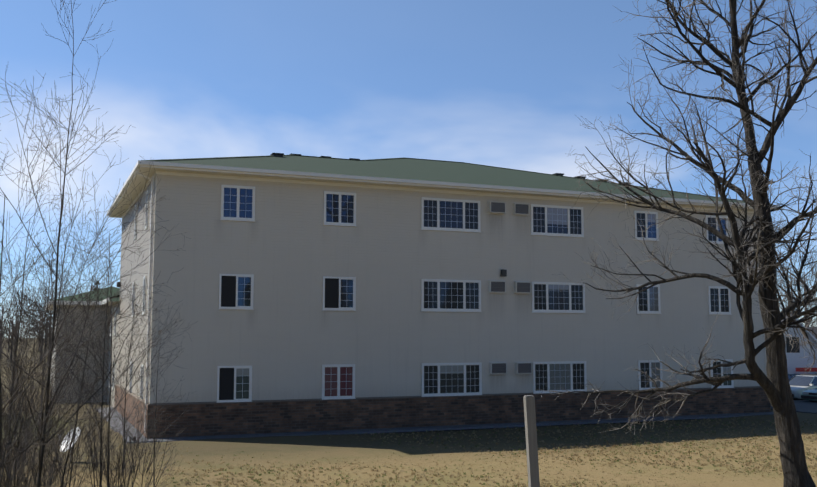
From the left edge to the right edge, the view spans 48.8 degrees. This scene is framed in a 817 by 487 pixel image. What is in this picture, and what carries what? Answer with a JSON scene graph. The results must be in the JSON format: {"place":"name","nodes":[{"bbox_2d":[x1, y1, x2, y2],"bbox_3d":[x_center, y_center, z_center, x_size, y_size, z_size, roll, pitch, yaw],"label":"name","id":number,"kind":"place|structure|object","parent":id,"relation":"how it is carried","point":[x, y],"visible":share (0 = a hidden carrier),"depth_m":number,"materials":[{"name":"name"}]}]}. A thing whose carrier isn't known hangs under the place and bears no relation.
{"place":"outdoors","nodes":[
{"label":"outdoors","id":0,"kind":"place"},
{"bbox_2d":[0,338,816,486],"bbox_3d":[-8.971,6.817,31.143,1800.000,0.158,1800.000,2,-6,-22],"label":"ground","id":1,"kind":"structure","parent":0,"point":[271,449],"depth_m":26.97,"materials":[{"name":"beige plant"}]},
{"bbox_2d":[1,339,30,444],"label":"bare shrub","id":2,"kind":"object","parent":1,"relation":"on","point":[7,389],"visible":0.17,"depth_m":23.57,"materials":[{"name":"brown plant"}]},
{"bbox_2d":[1,374,63,486],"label":"bare shrub","id":3,"kind":"object","parent":1,"relation":"on","point":[26,478],"visible":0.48,"depth_m":16.11,"materials":[{"name":"brown plant"}]},
{"bbox_2d":[0,333,71,485],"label":"bare shrub","id":4,"kind":"object","parent":1,"relation":"on","point":[10,367],"visible":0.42,"depth_m":17.63,"materials":[{"name":"brown plant"}]},
{"bbox_2d":[5,347,71,462],"bbox_3d":[-10.425,4.522,25.513,1.826,3.547,2.538,7,-9,-52],"label":"bare shrub","id":5,"kind":"object","parent":1,"relation":"on","point":[42,405],"visible":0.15,"depth_m":25.32,"materials":[{"name":"brown plant"}]},
{"bbox_2d":[0,345,87,486],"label":"bare shrub","id":6,"kind":"object","parent":1,"relation":"on","point":[23,464],"visible":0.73,"depth_m":15.44,"materials":[{"name":"brown plant"}]},
{"bbox_2d":[1,387,88,486],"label":"bare shrub","id":7,"kind":"object","parent":1,"relation":"on","point":[35,456],"visible":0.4,"depth_m":16.70,"materials":[{"name":"brown plant"}]},
{"bbox_2d":[0,324,90,486],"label":"bare shrub","id":8,"kind":"object","parent":1,"relation":"on","point":[33,388],"visible":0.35,"depth_m":19.66,"materials":[{"name":"brown plant"}]},
{"bbox_2d":[0,171,95,485],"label":"sapling","id":9,"kind":"object","parent":1,"relation":"on","point":[17,342],"visible":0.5,"depth_m":17.81,"materials":[{"name":"brown plant"}]},
{"bbox_2d":[1,183,101,447],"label":"sapling","id":10,"kind":"object","parent":1,"relation":"on","point":[37,271],"visible":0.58,"depth_m":22.47,"materials":[{"name":"brown plant"}]},
{"bbox_2d":[1,348,109,484],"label":"bare shrub","id":11,"kind":"object","parent":1,"relation":"on","point":[41,419],"visible":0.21,"depth_m":18.85,"materials":[{"name":"brown plant"}]},
{"bbox_2d":[4,335,108,486],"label":"bare shrub","id":12,"kind":"object","parent":1,"relation":"on","point":[49,399],"visible":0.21,"depth_m":21.58,"materials":[{"name":"brown plant"}]},
{"bbox_2d":[0,362,117,486],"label":"bare shrub","id":13,"kind":"object","parent":1,"relation":"on","point":[62,477],"visible":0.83,"depth_m":15.22,"materials":[{"name":"brown plant"}]},
{"bbox_2d":[0,186,118,484],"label":"sapling","id":14,"kind":"object","parent":1,"relation":"on","point":[29,384],"visible":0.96,"depth_m":13.82,"materials":[{"name":"brown plant"}]},
{"bbox_2d":[5,345,122,486],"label":"bare shrub","id":15,"kind":"object","parent":1,"relation":"on","point":[70,461],"visible":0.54,"depth_m":16.72,"materials":[{"name":"brown plant"}]},
{"bbox_2d":[58,427,80,459],"bbox_3d":[-9.726,5.816,25.869,0.600,1.036,0.612,0,-6,-3],"label":"satellite dish","id":16,"kind":"object","parent":1,"relation":"on","point":[77,428],"visible":0.23,"depth_m":25.94,"materials":[{"name":"white"}]},
{"bbox_2d":[0,231,165,486],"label":"sapling","id":17,"kind":"object","parent":1,"relation":"on","point":[64,472],"visible":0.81,"depth_m":15.48,"materials":[{"name":"brown plant"}]},
{"bbox_2d":[50,303,118,406],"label":"building wall","id":18,"kind":"structure","parent":1,"relation":"on","point":[115,350],"depth_m":49.28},
{"bbox_2d":[45,298,118,309],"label":"roof fascia","id":19,"kind":"structure","parent":18,"relation":"on","point":[76,302],"depth_m":48.89,"materials":[{"name":"white"}]},
{"bbox_2d":[49,287,119,300],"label":"roof","id":20,"kind":"structure","parent":19,"relation":"on","point":[113,289],"depth_m":50.34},
{"bbox_2d":[109,309,115,389],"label":"window frames","id":21,"kind":"structure","parent":18,"relation":"attached to","point":[113,335],"depth_m":45.89,"materials":[{"name":"white"}]},
{"bbox_2d":[0,0,182,486],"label":"tall sapling","id":22,"kind":"object","parent":1,"relation":"on","point":[47,408],"visible":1,"depth_m":14.81,"materials":[{"name":"brown plant"}]},
{"bbox_2d":[69,383,116,467],"bbox_3d":[-8.745,5.027,24.936,1.512,2.425,2.220,2,-6,-22],"label":"bare shrub","id":23,"kind":"object","parent":1,"relation":"on","point":[93,429],"visible":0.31,"depth_m":24.83,"materials":[{"name":"brown plant"}]},
{"bbox_2d":[1,158,197,486],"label":"sapling","id":24,"kind":"object","parent":1,"relation":"on","point":[102,379],"visible":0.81,"depth_m":16.93,"materials":[{"name":"brown plant"}]},
{"bbox_2d":[63,374,145,486],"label":"bare shrub","id":25,"kind":"object","parent":1,"relation":"on","point":[95,454],"visible":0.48,"depth_m":20.50,"materials":[{"name":"brown plant"}]},
{"bbox_2d":[21,228,190,486],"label":"sapling","id":26,"kind":"object","parent":1,"relation":"on","point":[109,400],"visible":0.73,"depth_m":18.45,"materials":[{"name":"brown plant"}]},
{"bbox_2d":[78,385,164,486],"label":"bare shrub","id":27,"kind":"object","parent":1,"relation":"on","point":[104,473],"visible":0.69,"depth_m":19.84,"materials":[{"name":"brown plant"}]},
{"bbox_2d":[75,262,181,474],"bbox_3d":[-7.364,3.231,23.532,2.864,5.611,3.211,2,-6,-22],"label":"sapling","id":28,"kind":"object","parent":1,"relation":"on","point":[127,370],"visible":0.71,"depth_m":23.52,"materials":[{"name":"brown plant"}]},
{"bbox_2d":[79,403,180,486],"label":"bare shrub","id":29,"kind":"object","parent":1,"relation":"on","point":[124,462],"visible":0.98,"depth_m":16.22,"materials":[{"name":"brown plant"}]},
{"bbox_2d":[103,401,184,486],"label":"bare shrub","id":30,"kind":"object","parent":1,"relation":"on","point":[142,477],"visible":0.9,"depth_m":18.44,"materials":[{"name":"brown plant"}]},
{"bbox_2d":[111,402,179,472],"bbox_3d":[-7.050,5.166,24.018,1.980,1.967,1.230,2,-6,-22],"label":"bare shrub","id":31,"kind":"object","parent":1,"relation":"on","point":[130,438],"visible":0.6,"depth_m":23.94,"materials":[{"name":"brown plant"}]},
{"bbox_2d":[113,307,195,486],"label":"sapling","id":32,"kind":"object","parent":1,"relation":"on","point":[156,391],"visible":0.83,"depth_m":21.47,"materials":[{"name":"brown plant"}]},
{"bbox_2d":[0,239,816,362],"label":"distant bare trees","id":33,"kind":"object","parent":1,"relation":"on","point":[49,339],"visible":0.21,"depth_m":111.37,"materials":[{"name":"brown plant"}]},
{"bbox_2d":[4,414,816,486],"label":"lawn grass tufts","id":34,"kind":"object","parent":1,"relation":"on","point":[811,438],"visible":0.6,"depth_m":26.17,"materials":[{"name":"beige plant"}]},
{"bbox_2d":[96,407,773,443],"bbox_3d":[0.884,7.916,42.479,28.885,0.085,15.474,2,-6,-22],"label":"gravel strip","id":35,"kind":"object","parent":1,"relation":"on","point":[454,427],"visible":0.6,"depth_m":35.09,"materials":[{"name":"grey gravel"}]},
{"bbox_2d":[107,160,782,430],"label":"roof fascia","id":36,"kind":"structure","parent":1,"relation":"on","point":[206,171],"depth_m":35.00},
{"bbox_2d":[117,269,506,286],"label":"wall lamps","id":37,"kind":"object","parent":36,"relation":"attached to","point":[503,272],"depth_m":36.93,"materials":[{"name":"grey metal"}]},
{"bbox_2d":[129,185,733,402],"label":"window frames","id":38,"kind":"structure","parent":36,"relation":"attached to","point":[428,309],"depth_m":36.13,"materials":[{"name":"white plastic"}]},
{"bbox_2d":[130,188,730,399],"bbox_3d":[1.543,2.549,39.657,25.622,7.820,6.882,2,-6,-22],"label":"window glass","id":39,"kind":"object","parent":38,"relation":"in","point":[452,381],"visible":0.79,"depth_m":36.07,"materials":[{"name":"black glass"}]},
{"bbox_2d":[117,174,764,402],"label":"building wall","id":40,"kind":"structure","parent":36,"relation":"attached to","point":[288,337],"depth_m":35.30,"materials":[{"name":"beige paint"}]},
{"bbox_2d":[117,174,766,403],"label":"building corner trim","id":41,"kind":"structure","parent":36,"relation":"attached to","point":[155,271],"depth_m":31.76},
{"bbox_2d":[270,153,630,183],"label":"roof vents","id":42,"kind":"object","parent":36,"relation":"on","point":[282,154],"visible":0.29,"depth_m":42.28,"materials":[{"name":"grey metal"}]},
{"bbox_2d":[156,155,744,202],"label":"building roof","id":43,"kind":"structure","parent":36,"relation":"attached to","point":[425,170],"depth_m":39.78,"materials":[{"name":"green"}]},
{"bbox_2d":[142,155,772,204],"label":"building roof caps","id":44,"kind":"object","parent":43,"relation":"on","point":[396,158],"visible":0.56,"depth_m":43.44,"materials":[{"name":"green"}]},
{"bbox_2d":[487,201,531,374],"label":"air conditioners","id":45,"kind":"object","parent":36,"relation":"attached to","point":[499,286],"visible":1,"depth_m":36.93,"materials":[{"name":"grey metal"}]},
{"bbox_2d":[523,395,539,486],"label":"wooden post","id":46,"kind":"object","parent":1,"relation":"on","point":[531,441],"visible":1,"depth_m":13.57,"materials":[{"name":"grey wood"}]},
{"bbox_2d":[535,0,816,486],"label":"bare tree","id":47,"kind":"object","parent":1,"relation":"on","point":[774,384],"visible":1,"depth_m":21.17,"materials":[{"name":"brown plant"}]},
{"bbox_2d":[788,374,799,379],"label":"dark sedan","id":48,"kind":"object","parent":1,"relation":"on","point":[790,376],"depth_m":53.21,"materials":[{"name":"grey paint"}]},
{"bbox_2d":[781,315,816,373],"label":"white gabled building","id":49,"kind":"structure","parent":1,"relation":"on","point":[795,362],"depth_m":81.81,"materials":[{"name":"white paint"}]},
{"bbox_2d":[0,0,816,337],"label":"sky","id":50,"kind":"structure","parent":0,"point":[496,83],"materials":[{"name":"blue"}]},
{"bbox_2d":[114,384,770,437],"bbox_3d":[-0.180,7.881,46.104,27.880,1.680,21.180,2,-6,-22],"label":"brick wall base","id":51,"kind":"object","parent":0,"point":[252,417],"visible":0.35,"depth_m":35.02,"materials":[{"name":"brown brick"}]},
{"bbox_2d":[771,374,816,413],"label":"parking lot asphalt","id":52,"kind":"structure","parent":0,"point":[804,406],"depth_m":45.36,"materials":[{"name":"grey asphalt"}]},
{"bbox_2d":[789,375,816,399],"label":"white sedan car","id":53,"kind":"object","parent":52,"relation":"on","point":[799,384],"visible":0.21,"depth_m":50.07,"materials":[{"name":"grey paint"}]},
{"bbox_2d":[801,388,816,400],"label":"car","id":54,"kind":"object","parent":52,"relation":"on","point":[810,395],"visible":0.81,"depth_m":47.74,"materials":[{"name":"teal paint"}]}
]}

